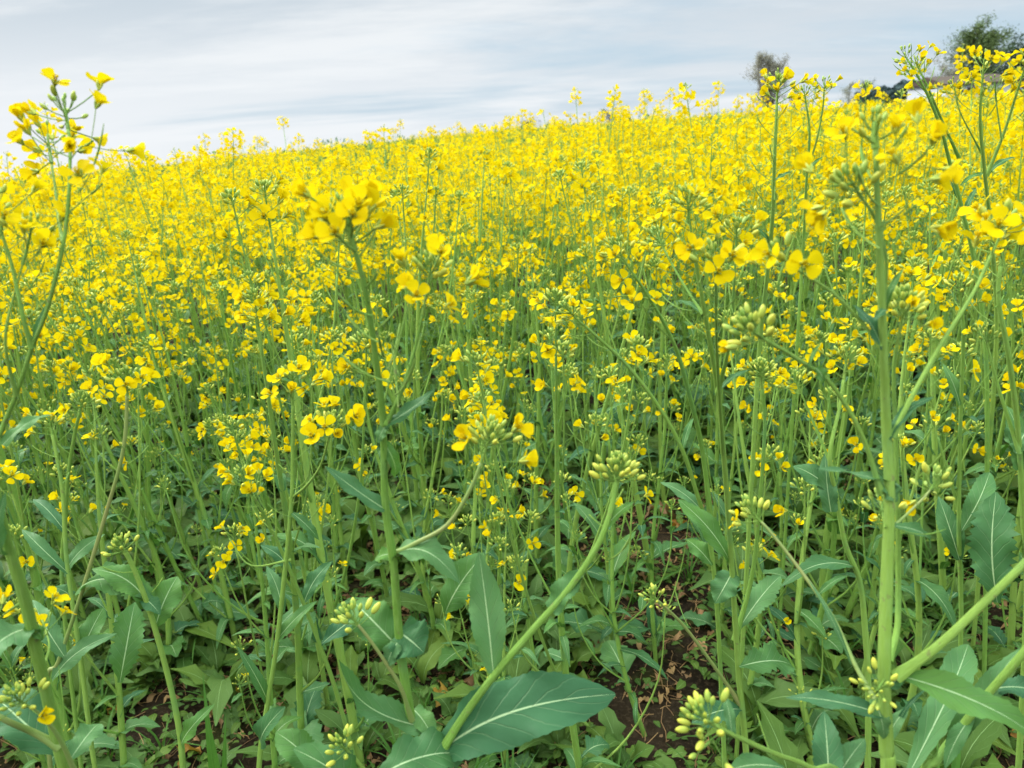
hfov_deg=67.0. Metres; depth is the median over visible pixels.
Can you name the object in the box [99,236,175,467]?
rapeseed plant
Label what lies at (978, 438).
rapeseed plant
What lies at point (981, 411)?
rapeseed plant
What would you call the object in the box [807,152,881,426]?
rapeseed plant
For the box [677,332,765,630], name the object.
rapeseed plant
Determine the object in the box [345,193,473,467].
rapeseed plant
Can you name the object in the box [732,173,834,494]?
rapeseed plant
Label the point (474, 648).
rapeseed plant
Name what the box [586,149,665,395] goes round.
rapeseed plant
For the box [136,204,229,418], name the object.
rapeseed plant
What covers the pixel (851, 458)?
fallen leaf
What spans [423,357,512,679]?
rapeseed plant
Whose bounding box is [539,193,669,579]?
rapeseed plant
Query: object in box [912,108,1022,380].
rapeseed plant
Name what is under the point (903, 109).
rapeseed plant
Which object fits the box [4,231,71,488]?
rapeseed plant
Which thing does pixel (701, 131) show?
rapeseed plant
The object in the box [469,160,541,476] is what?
rapeseed plant
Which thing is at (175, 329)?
rapeseed plant
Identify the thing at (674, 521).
fallen leaf
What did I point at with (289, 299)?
rapeseed plant
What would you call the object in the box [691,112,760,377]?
rapeseed plant
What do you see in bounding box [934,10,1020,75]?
leafy tree
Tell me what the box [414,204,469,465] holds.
rapeseed plant
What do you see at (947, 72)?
bare shrub
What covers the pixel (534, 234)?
rapeseed plant
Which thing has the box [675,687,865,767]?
rapeseed plant
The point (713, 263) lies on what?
rapeseed plant
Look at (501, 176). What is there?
rapeseed plant
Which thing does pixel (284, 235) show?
rapeseed plant
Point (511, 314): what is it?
rapeseed plant
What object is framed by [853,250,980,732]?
rapeseed plant
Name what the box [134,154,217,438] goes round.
rapeseed plant
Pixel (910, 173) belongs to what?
rapeseed plant
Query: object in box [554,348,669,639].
rapeseed plant
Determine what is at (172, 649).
rapeseed plant
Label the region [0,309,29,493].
rapeseed plant
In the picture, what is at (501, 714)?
rapeseed plant
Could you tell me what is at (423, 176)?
rapeseed plant
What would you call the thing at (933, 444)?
rapeseed plant
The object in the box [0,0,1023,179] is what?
sky
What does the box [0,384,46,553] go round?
rapeseed plant
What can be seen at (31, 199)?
rapeseed plant
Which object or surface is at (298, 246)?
rapeseed plant
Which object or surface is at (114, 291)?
rapeseed plant
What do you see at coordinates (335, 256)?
rapeseed plant
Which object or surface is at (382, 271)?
rapeseed plant
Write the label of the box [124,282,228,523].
rapeseed plant
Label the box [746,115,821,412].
rapeseed plant
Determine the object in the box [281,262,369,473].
rapeseed plant
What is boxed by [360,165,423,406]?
rapeseed plant
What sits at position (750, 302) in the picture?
rapeseed plant
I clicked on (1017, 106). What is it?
rapeseed plant
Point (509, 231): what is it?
rapeseed plant
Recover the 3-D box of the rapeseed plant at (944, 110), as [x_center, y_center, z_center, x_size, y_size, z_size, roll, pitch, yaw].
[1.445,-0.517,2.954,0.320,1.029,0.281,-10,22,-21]
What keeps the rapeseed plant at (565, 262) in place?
on the ground at (624, 712)
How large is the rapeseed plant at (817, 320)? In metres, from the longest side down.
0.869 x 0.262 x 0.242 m
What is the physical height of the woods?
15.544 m
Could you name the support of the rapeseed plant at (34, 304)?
on the ground at (624, 712)
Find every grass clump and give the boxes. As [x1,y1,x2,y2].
[203,677,226,767]
[578,541,688,603]
[936,743,960,767]
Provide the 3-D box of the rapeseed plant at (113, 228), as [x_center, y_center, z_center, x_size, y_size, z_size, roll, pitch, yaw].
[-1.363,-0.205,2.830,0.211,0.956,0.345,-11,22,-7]
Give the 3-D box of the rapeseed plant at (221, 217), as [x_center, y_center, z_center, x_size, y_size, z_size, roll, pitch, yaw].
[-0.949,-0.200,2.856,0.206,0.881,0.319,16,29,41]
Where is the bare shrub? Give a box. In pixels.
[926,55,973,76]
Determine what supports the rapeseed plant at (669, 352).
on the ground at (624, 712)
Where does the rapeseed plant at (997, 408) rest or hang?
on the ground at (624, 712)
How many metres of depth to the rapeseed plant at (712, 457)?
1.81 m
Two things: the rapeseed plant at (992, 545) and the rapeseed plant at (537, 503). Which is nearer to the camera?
the rapeseed plant at (992, 545)
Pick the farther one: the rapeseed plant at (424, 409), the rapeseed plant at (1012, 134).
the rapeseed plant at (424, 409)
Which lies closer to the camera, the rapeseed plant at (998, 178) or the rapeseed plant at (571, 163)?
the rapeseed plant at (998, 178)
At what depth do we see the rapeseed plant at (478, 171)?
2.78 m
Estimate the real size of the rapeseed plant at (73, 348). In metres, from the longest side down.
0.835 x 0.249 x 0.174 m
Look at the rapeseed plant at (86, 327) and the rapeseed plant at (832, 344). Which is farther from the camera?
the rapeseed plant at (832, 344)
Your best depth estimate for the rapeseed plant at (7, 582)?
1.92 m
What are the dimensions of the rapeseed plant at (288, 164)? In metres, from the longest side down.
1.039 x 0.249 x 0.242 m
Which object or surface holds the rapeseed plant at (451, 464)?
on the ground at (624, 712)
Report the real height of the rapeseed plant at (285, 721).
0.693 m
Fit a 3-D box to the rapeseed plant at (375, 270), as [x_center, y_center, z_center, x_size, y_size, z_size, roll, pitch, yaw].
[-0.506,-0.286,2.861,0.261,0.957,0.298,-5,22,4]
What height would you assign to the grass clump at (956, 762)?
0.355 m
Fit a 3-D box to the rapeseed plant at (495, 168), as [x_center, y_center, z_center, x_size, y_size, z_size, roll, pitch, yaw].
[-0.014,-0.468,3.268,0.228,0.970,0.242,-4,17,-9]
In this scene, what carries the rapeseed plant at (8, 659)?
on the ground at (624, 712)
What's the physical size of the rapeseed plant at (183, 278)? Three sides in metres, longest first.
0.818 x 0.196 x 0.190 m
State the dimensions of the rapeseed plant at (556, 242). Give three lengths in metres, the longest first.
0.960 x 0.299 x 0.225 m
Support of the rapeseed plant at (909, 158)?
on the ground at (624, 712)
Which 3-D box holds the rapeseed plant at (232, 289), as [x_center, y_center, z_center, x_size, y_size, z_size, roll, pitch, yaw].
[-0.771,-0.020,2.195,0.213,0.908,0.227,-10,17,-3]
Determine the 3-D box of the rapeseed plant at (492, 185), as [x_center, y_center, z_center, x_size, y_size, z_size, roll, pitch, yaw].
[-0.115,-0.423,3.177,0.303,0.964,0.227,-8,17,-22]
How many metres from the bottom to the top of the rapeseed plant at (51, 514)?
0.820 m
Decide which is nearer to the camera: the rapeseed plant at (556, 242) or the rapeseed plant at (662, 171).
the rapeseed plant at (556, 242)
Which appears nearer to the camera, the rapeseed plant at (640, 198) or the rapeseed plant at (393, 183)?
the rapeseed plant at (640, 198)
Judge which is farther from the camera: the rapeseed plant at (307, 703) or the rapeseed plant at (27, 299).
the rapeseed plant at (27, 299)
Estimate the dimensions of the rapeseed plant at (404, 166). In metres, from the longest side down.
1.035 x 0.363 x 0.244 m
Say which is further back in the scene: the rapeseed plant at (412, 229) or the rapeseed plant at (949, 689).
the rapeseed plant at (412, 229)
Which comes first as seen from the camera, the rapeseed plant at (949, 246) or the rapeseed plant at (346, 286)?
the rapeseed plant at (949, 246)
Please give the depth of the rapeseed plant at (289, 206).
2.50 m
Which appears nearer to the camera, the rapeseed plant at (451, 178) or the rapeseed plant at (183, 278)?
the rapeseed plant at (183, 278)
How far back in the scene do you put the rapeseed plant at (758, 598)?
0.79 m
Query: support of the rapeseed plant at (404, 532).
on the ground at (624, 712)
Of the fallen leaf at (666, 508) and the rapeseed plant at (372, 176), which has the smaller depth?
the fallen leaf at (666, 508)
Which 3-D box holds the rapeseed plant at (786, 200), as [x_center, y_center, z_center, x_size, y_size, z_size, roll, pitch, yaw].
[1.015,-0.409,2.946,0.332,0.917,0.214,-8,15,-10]
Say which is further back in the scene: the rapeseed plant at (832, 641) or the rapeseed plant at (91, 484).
the rapeseed plant at (91, 484)
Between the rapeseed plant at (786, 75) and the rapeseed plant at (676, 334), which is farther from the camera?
the rapeseed plant at (676, 334)
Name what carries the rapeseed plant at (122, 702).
on the ground at (624, 712)
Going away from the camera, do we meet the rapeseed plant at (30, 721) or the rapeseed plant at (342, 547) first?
the rapeseed plant at (30, 721)
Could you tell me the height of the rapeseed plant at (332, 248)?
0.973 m
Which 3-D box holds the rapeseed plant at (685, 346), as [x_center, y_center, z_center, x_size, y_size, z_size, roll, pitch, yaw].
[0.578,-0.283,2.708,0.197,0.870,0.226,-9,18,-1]
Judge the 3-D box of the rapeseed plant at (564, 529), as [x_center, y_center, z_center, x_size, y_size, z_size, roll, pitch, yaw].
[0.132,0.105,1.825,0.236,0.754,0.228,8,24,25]
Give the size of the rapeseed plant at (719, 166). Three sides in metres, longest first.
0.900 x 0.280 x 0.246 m
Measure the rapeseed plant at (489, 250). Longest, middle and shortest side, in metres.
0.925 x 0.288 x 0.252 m
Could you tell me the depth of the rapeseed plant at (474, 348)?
1.99 m
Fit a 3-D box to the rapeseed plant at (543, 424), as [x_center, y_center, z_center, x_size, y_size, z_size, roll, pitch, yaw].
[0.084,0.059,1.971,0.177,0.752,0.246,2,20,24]
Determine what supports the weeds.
on the ground at (624, 712)
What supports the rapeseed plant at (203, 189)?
on the ground at (624, 712)
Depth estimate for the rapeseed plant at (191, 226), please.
2.34 m
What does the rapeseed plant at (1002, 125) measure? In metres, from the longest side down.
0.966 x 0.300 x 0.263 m
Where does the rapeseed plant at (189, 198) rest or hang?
on the ground at (624, 712)
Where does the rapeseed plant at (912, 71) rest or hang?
on the ground at (624, 712)
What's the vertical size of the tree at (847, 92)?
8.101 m
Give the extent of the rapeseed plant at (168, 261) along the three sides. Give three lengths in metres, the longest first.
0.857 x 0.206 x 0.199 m
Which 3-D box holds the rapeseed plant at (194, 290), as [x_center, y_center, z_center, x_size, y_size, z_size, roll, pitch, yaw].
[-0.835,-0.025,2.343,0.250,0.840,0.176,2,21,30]
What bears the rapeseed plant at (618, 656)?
on the ground at (624, 712)
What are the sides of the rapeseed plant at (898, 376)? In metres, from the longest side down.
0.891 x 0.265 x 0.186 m
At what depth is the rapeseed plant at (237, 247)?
2.01 m
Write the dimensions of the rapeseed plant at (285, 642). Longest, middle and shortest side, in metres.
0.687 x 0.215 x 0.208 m
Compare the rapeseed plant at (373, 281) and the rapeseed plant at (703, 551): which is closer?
the rapeseed plant at (703, 551)
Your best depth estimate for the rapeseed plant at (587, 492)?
1.90 m
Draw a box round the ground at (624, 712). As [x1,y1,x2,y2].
[0,150,1023,767]
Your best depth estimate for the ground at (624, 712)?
1.60 m
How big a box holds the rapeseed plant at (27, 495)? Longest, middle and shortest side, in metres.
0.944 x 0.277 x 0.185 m
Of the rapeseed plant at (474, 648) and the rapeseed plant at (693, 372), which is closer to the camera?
the rapeseed plant at (474, 648)
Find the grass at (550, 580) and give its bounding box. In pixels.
[0,364,1022,767]
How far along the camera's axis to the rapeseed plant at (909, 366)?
1.38 m
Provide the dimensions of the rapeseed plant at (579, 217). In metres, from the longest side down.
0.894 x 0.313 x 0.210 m
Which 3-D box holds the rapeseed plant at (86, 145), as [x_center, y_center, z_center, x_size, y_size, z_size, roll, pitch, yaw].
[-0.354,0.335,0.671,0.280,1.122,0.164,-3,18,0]
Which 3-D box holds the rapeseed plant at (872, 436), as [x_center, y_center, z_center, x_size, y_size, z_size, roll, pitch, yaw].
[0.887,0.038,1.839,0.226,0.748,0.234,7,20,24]
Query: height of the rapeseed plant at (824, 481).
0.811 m
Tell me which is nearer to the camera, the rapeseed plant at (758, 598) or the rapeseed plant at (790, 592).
the rapeseed plant at (758, 598)
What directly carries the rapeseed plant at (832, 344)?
on the ground at (624, 712)
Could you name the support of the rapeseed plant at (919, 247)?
on the ground at (624, 712)
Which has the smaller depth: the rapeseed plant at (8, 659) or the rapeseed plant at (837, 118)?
the rapeseed plant at (8, 659)
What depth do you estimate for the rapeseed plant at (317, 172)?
2.94 m
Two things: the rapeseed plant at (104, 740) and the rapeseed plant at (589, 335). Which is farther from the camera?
the rapeseed plant at (589, 335)
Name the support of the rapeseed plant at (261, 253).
on the ground at (624, 712)
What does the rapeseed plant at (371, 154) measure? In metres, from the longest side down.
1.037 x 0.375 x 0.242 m
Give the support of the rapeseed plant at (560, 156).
on the ground at (624, 712)
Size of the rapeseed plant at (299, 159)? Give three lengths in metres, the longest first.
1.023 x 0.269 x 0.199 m
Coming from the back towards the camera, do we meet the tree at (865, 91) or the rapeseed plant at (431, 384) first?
the tree at (865, 91)
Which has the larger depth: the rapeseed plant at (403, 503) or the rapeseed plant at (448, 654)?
the rapeseed plant at (403, 503)
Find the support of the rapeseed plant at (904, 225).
on the ground at (624, 712)
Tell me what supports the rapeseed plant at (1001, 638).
on the ground at (624, 712)
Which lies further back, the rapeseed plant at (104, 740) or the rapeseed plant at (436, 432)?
the rapeseed plant at (436, 432)
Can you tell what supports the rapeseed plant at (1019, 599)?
on the ground at (624, 712)
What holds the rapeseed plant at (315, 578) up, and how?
on the ground at (624, 712)
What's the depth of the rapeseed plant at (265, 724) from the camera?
0.80 m
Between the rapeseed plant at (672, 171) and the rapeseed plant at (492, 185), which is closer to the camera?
the rapeseed plant at (672, 171)
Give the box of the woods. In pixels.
[853,79,1023,104]
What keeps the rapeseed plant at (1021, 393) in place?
on the ground at (624, 712)
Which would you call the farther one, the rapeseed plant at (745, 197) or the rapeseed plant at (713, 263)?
the rapeseed plant at (713, 263)
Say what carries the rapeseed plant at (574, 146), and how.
on the ground at (624, 712)
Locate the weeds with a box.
[0,284,1023,767]
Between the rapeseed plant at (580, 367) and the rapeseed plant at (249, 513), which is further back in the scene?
the rapeseed plant at (580, 367)
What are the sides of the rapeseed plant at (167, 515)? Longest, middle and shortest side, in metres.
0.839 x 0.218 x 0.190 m
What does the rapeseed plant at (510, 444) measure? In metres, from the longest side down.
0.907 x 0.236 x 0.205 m
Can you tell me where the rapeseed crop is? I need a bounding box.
[0,43,1023,608]
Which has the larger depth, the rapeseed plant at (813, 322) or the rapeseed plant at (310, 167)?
the rapeseed plant at (310, 167)
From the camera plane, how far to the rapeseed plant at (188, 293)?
2.64 m
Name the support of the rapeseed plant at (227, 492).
on the ground at (624, 712)
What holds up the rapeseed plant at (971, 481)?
on the ground at (624, 712)
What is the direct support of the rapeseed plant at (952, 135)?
on the ground at (624, 712)
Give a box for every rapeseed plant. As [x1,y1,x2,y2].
[0,67,145,446]
[0,207,40,463]
[0,216,81,563]
[0,229,73,470]
[0,230,106,514]
[0,236,51,491]
[0,248,121,572]
[0,265,119,617]
[0,270,257,650]
[0,271,82,604]
[0,276,118,767]
[0,308,100,693]
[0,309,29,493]
[0,317,64,621]
[0,326,134,668]
[0,364,164,767]
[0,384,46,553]
[0,419,68,669]
[0,464,30,614]
[0,490,103,767]
[0,524,70,767]
[1,396,55,542]
[2,306,61,515]
[3,217,81,470]
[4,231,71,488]
[9,282,136,553]
[13,188,99,447]
[19,228,115,481]
[22,407,106,767]
[30,324,212,669]
[32,352,160,767]
[33,269,141,541]
[33,390,104,767]
[36,260,153,606]
[40,242,111,441]
[42,174,132,435]
[43,243,246,601]
[48,186,152,496]
[63,229,238,652]
[65,213,143,440]
[65,251,240,618]
[71,242,181,558]
[73,201,178,433]
[73,206,160,461]
[73,254,170,542]
[81,173,194,513]
[87,223,189,492]
[90,303,183,617]
[92,531,214,767]
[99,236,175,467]
[108,244,176,472]
[109,283,270,583]
[110,213,259,498]
[113,241,200,509]
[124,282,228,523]
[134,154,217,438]
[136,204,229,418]
[145,265,239,548]
[148,175,226,455]
[153,185,248,418]
[154,269,348,743]
[167,174,277,448]
[168,196,247,439]
[173,212,275,484]
[175,211,277,509]
[178,302,260,579]
[183,309,274,617]
[185,238,275,492]
[188,169,285,418]
[188,197,281,442]
[190,213,283,420]
[196,382,332,653]
[197,243,298,557]
[202,149,276,390]
[205,184,275,410]
[206,426,301,767]
[217,169,389,766]
[217,448,354,754]
[225,222,336,516]
[226,392,376,729]
[229,355,365,767]
[235,181,308,437]
[243,219,316,422]
[245,253,360,605]
[249,233,355,577]
[253,184,342,473]
[257,219,321,503]
[257,289,388,626]
[265,157,354,408]
[269,263,350,537]
[274,157,353,388]
[274,175,645,767]
[274,220,382,461]
[280,191,352,442]
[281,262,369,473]
[282,150,353,411]
[294,165,371,435]
[295,183,385,422]
[307,219,366,426]
[317,170,389,441]
[318,324,392,608]
[320,206,411,467]
[324,180,378,424]
[326,164,427,439]
[331,180,387,401]
[332,253,415,511]
[336,147,477,572]
[338,334,450,630]
[340,236,442,511]
[341,171,404,413]
[342,221,401,384]
[343,181,390,371]
[343,228,404,495]
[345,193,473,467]
[354,144,455,428]
[355,208,422,419]
[357,203,412,429]
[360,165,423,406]
[361,150,421,383]
[366,202,430,411]
[380,237,461,536]
[381,218,438,393]
[381,229,454,436]
[382,179,439,389]
[382,345,460,620]
[384,217,446,467]
[387,183,474,434]
[388,157,459,386]
[393,147,455,400]
[393,195,477,385]
[401,207,482,423]
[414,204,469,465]
[418,145,524,498]
[420,255,506,506]
[421,172,474,372]
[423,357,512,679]
[425,221,526,470]
[426,299,529,587]
[427,194,501,384]
[433,202,518,476]
[435,460,533,767]
[440,223,504,550]
[449,479,540,767]
[450,159,515,369]
[451,213,489,412]
[451,287,675,767]
[452,189,531,456]
[459,153,527,349]
[459,157,507,389]
[459,182,520,449]
[459,241,539,574]
[461,257,555,566]
[462,187,561,438]
[466,370,591,681]
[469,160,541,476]
[475,205,510,337]
[479,174,539,422]
[480,155,533,365]
[490,163,548,409]
[494,184,569,382]
[496,153,570,495]
[503,158,579,454]
[510,258,580,533]
[510,273,620,546]
[512,242,589,590]
[516,132,589,403]
[516,177,606,501]
[519,156,573,372]
[522,141,586,432]
[524,148,588,422]
[527,175,590,371]
[536,161,582,368]
[536,221,726,767]
[539,175,609,407]
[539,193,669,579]
[543,188,626,433]
[543,217,672,519]
[544,161,627,462]
[545,364,680,736]
[549,168,668,483]
[551,190,619,387]
[552,153,672,582]
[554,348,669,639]
[562,186,639,432]
[565,142,627,399]
[573,158,629,362]
[577,200,635,389]
[578,186,671,453]
[582,194,681,586]
[583,150,720,474]
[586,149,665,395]
[591,316,712,662]
[604,163,717,504]
[611,151,675,428]
[627,183,703,435]
[629,180,795,752]
[630,152,675,365]
[643,164,727,379]
[644,152,705,359]
[649,179,709,419]
[654,141,775,485]
[656,168,765,476]
[659,120,725,425]
[662,134,746,486]
[662,165,745,429]
[663,122,744,392]
[666,156,722,408]
[667,169,764,421]
[672,169,752,409]
[672,239,780,532]
[674,82,745,399]
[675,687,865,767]
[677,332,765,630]
[683,154,755,448]
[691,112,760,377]
[693,163,739,365]
[703,162,777,422]
[709,102,808,407]
[709,307,805,700]
[718,98,1023,767]
[719,134,797,374]
[720,112,787,381]
[724,177,773,403]
[725,159,779,478]
[731,66,812,759]
[731,322,827,619]
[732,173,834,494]
[733,387,853,754]
[735,168,808,462]
[736,134,837,446]
[742,152,829,368]
[745,87,831,383]
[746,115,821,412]
[755,292,882,669]
[765,183,898,629]
[768,98,839,376]
[769,215,858,529]
[773,334,871,767]
[777,74,842,648]
[777,125,840,408]
[783,131,858,364]
[783,165,841,391]
[783,186,887,522]
[786,135,837,364]
[798,132,872,431]
[802,121,874,362]
[804,366,985,687]
[805,163,1021,619]
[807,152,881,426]
[808,80,915,405]
[808,109,913,400]
[817,180,909,501]
[827,145,939,476]
[829,209,910,490]
[830,105,957,367]
[832,240,949,528]
[835,267,944,641]
[839,111,898,370]
[849,147,939,444]
[850,88,953,425]
[850,122,939,433]
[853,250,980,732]
[856,160,915,378]
[865,111,955,387]
[865,137,935,391]
[888,96,1002,472]
[889,112,963,368]
[890,154,1017,517]
[891,171,1008,629]
[892,40,989,675]
[899,176,985,490]
[900,158,1023,509]
[906,260,995,645]
[909,154,988,425]
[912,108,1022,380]
[920,645,1023,767]
[922,191,1023,575]
[925,125,1023,405]
[926,45,1023,653]
[926,179,1013,445]
[926,206,1020,515]
[931,179,1022,454]
[933,84,1022,410]
[941,73,1023,434]
[941,178,1023,403]
[946,139,1023,459]
[946,189,1023,435]
[950,152,1023,430]
[956,213,1023,577]
[961,89,1023,377]
[962,227,1023,767]
[967,463,1021,590]
[972,167,1023,439]
[973,293,1023,649]
[976,112,1023,475]
[982,164,1023,421]
[993,161,1023,451]
[1001,119,1023,390]
[1012,467,1022,618]
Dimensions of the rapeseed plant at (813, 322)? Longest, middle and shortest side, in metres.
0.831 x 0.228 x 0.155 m
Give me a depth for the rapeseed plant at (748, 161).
2.31 m
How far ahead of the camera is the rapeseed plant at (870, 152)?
2.21 m
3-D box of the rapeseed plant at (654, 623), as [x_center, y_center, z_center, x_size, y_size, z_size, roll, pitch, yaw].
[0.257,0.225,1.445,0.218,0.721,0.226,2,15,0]
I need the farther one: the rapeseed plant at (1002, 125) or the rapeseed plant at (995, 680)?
the rapeseed plant at (1002, 125)
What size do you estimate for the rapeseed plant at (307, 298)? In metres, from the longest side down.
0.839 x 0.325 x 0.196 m
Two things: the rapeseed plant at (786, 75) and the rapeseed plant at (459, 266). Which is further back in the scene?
the rapeseed plant at (459, 266)
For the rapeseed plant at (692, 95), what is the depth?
2.63 m
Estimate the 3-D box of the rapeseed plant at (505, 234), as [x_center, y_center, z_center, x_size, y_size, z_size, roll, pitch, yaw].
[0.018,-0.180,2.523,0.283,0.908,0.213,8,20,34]
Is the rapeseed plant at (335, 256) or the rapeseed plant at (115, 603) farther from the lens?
the rapeseed plant at (335, 256)
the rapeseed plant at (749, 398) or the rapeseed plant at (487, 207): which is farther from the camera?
the rapeseed plant at (487, 207)
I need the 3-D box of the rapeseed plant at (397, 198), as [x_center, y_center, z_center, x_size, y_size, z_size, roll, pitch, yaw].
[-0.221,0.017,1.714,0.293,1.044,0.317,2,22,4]
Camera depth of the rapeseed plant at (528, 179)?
3.32 m
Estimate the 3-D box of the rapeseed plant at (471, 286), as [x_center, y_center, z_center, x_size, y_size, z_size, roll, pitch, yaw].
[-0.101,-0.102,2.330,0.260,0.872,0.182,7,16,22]
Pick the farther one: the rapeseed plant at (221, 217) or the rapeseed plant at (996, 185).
the rapeseed plant at (221, 217)
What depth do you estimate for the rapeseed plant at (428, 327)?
2.73 m
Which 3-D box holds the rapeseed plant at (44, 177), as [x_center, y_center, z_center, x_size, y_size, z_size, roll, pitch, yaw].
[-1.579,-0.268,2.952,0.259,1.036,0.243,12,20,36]
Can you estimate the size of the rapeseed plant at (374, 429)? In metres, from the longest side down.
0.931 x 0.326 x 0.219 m
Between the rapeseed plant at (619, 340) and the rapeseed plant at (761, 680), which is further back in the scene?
the rapeseed plant at (619, 340)
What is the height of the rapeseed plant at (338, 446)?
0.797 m
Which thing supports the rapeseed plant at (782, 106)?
on the ground at (624, 712)
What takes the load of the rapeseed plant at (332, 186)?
on the ground at (624, 712)
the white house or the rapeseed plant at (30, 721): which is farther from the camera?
the white house
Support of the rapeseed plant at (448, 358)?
on the ground at (624, 712)
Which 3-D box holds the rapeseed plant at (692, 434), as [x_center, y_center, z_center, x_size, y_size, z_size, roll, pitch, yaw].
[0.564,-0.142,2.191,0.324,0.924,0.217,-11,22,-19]
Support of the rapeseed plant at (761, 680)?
on the ground at (624, 712)
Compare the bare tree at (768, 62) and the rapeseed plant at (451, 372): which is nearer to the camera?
the rapeseed plant at (451, 372)
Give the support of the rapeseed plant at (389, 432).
on the ground at (624, 712)
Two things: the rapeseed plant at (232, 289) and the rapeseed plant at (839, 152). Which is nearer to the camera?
the rapeseed plant at (232, 289)
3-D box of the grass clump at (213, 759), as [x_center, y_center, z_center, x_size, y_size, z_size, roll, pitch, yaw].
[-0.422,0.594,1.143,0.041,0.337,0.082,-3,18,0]
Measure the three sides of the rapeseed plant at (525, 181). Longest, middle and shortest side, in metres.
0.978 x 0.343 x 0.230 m
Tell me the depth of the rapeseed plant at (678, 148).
2.78 m
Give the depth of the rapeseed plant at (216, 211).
2.97 m
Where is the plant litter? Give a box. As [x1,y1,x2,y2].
[0,417,1023,767]
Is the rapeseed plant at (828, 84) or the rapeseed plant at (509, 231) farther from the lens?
the rapeseed plant at (509, 231)
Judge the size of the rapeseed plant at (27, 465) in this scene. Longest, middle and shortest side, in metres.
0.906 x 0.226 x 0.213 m
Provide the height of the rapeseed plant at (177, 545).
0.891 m
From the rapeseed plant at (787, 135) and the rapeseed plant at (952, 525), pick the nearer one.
the rapeseed plant at (952, 525)
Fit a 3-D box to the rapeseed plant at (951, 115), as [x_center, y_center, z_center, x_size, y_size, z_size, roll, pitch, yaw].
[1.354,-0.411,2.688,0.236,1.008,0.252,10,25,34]
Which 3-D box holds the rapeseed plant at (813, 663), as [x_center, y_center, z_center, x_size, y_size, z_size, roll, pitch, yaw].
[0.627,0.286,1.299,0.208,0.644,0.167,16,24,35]
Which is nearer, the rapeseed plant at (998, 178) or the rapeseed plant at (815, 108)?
the rapeseed plant at (998, 178)
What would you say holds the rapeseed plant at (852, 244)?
on the ground at (624, 712)
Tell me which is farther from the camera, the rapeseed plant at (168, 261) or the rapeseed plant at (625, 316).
the rapeseed plant at (168, 261)
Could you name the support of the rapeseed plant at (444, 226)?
on the ground at (624, 712)
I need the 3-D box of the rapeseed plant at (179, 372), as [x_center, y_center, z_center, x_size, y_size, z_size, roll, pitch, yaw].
[-0.759,0.136,1.783,0.339,0.875,0.204,6,21,37]
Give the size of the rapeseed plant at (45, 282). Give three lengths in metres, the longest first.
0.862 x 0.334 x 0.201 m
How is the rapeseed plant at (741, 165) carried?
on the ground at (624, 712)
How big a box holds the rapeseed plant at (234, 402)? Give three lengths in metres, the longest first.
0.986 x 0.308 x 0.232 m
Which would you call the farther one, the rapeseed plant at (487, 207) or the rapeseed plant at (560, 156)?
the rapeseed plant at (487, 207)
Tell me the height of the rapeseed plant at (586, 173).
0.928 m
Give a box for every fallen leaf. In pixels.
[175,744,201,767]
[209,701,230,727]
[432,682,447,706]
[456,674,473,685]
[644,500,676,520]
[672,518,687,532]
[841,452,865,463]
[1010,729,1016,737]
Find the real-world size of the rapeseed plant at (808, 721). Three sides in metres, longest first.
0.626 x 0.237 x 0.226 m
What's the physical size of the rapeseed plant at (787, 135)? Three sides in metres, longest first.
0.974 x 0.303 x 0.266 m
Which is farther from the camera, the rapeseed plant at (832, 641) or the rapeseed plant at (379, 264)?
the rapeseed plant at (379, 264)
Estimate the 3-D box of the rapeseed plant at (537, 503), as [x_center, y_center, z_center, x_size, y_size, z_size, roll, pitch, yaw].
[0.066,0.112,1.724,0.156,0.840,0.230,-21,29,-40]
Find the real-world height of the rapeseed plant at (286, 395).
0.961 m
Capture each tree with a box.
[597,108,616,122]
[743,49,790,111]
[840,81,857,106]
[854,78,878,103]
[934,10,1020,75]
[984,31,1023,93]
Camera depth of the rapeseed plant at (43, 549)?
0.90 m
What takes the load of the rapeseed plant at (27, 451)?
on the ground at (624, 712)
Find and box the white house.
[907,74,1019,101]
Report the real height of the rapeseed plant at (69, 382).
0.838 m
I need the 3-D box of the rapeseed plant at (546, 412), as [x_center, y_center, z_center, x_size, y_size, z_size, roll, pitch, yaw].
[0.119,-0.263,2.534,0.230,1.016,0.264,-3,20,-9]
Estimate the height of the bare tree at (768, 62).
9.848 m
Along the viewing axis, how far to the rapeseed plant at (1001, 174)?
2.31 m
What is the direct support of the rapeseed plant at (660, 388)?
on the ground at (624, 712)
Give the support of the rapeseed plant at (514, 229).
on the ground at (624, 712)
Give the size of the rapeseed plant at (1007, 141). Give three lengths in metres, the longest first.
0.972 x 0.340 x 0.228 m
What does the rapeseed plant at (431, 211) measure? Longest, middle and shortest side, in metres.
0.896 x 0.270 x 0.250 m
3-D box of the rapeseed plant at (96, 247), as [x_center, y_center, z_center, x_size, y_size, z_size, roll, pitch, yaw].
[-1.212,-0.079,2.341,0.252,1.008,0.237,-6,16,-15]
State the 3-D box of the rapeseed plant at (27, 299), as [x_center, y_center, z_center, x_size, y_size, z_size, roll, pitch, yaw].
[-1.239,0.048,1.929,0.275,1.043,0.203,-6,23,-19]
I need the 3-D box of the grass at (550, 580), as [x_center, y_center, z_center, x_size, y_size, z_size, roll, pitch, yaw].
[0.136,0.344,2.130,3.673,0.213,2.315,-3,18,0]
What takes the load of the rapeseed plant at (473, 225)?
on the ground at (624, 712)
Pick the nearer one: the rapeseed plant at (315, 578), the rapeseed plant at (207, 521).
the rapeseed plant at (315, 578)
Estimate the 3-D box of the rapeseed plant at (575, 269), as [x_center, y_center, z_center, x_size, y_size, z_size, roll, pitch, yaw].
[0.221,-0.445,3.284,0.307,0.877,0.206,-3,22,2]
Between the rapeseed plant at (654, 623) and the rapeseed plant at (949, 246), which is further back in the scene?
the rapeseed plant at (949, 246)
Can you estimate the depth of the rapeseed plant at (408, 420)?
1.93 m

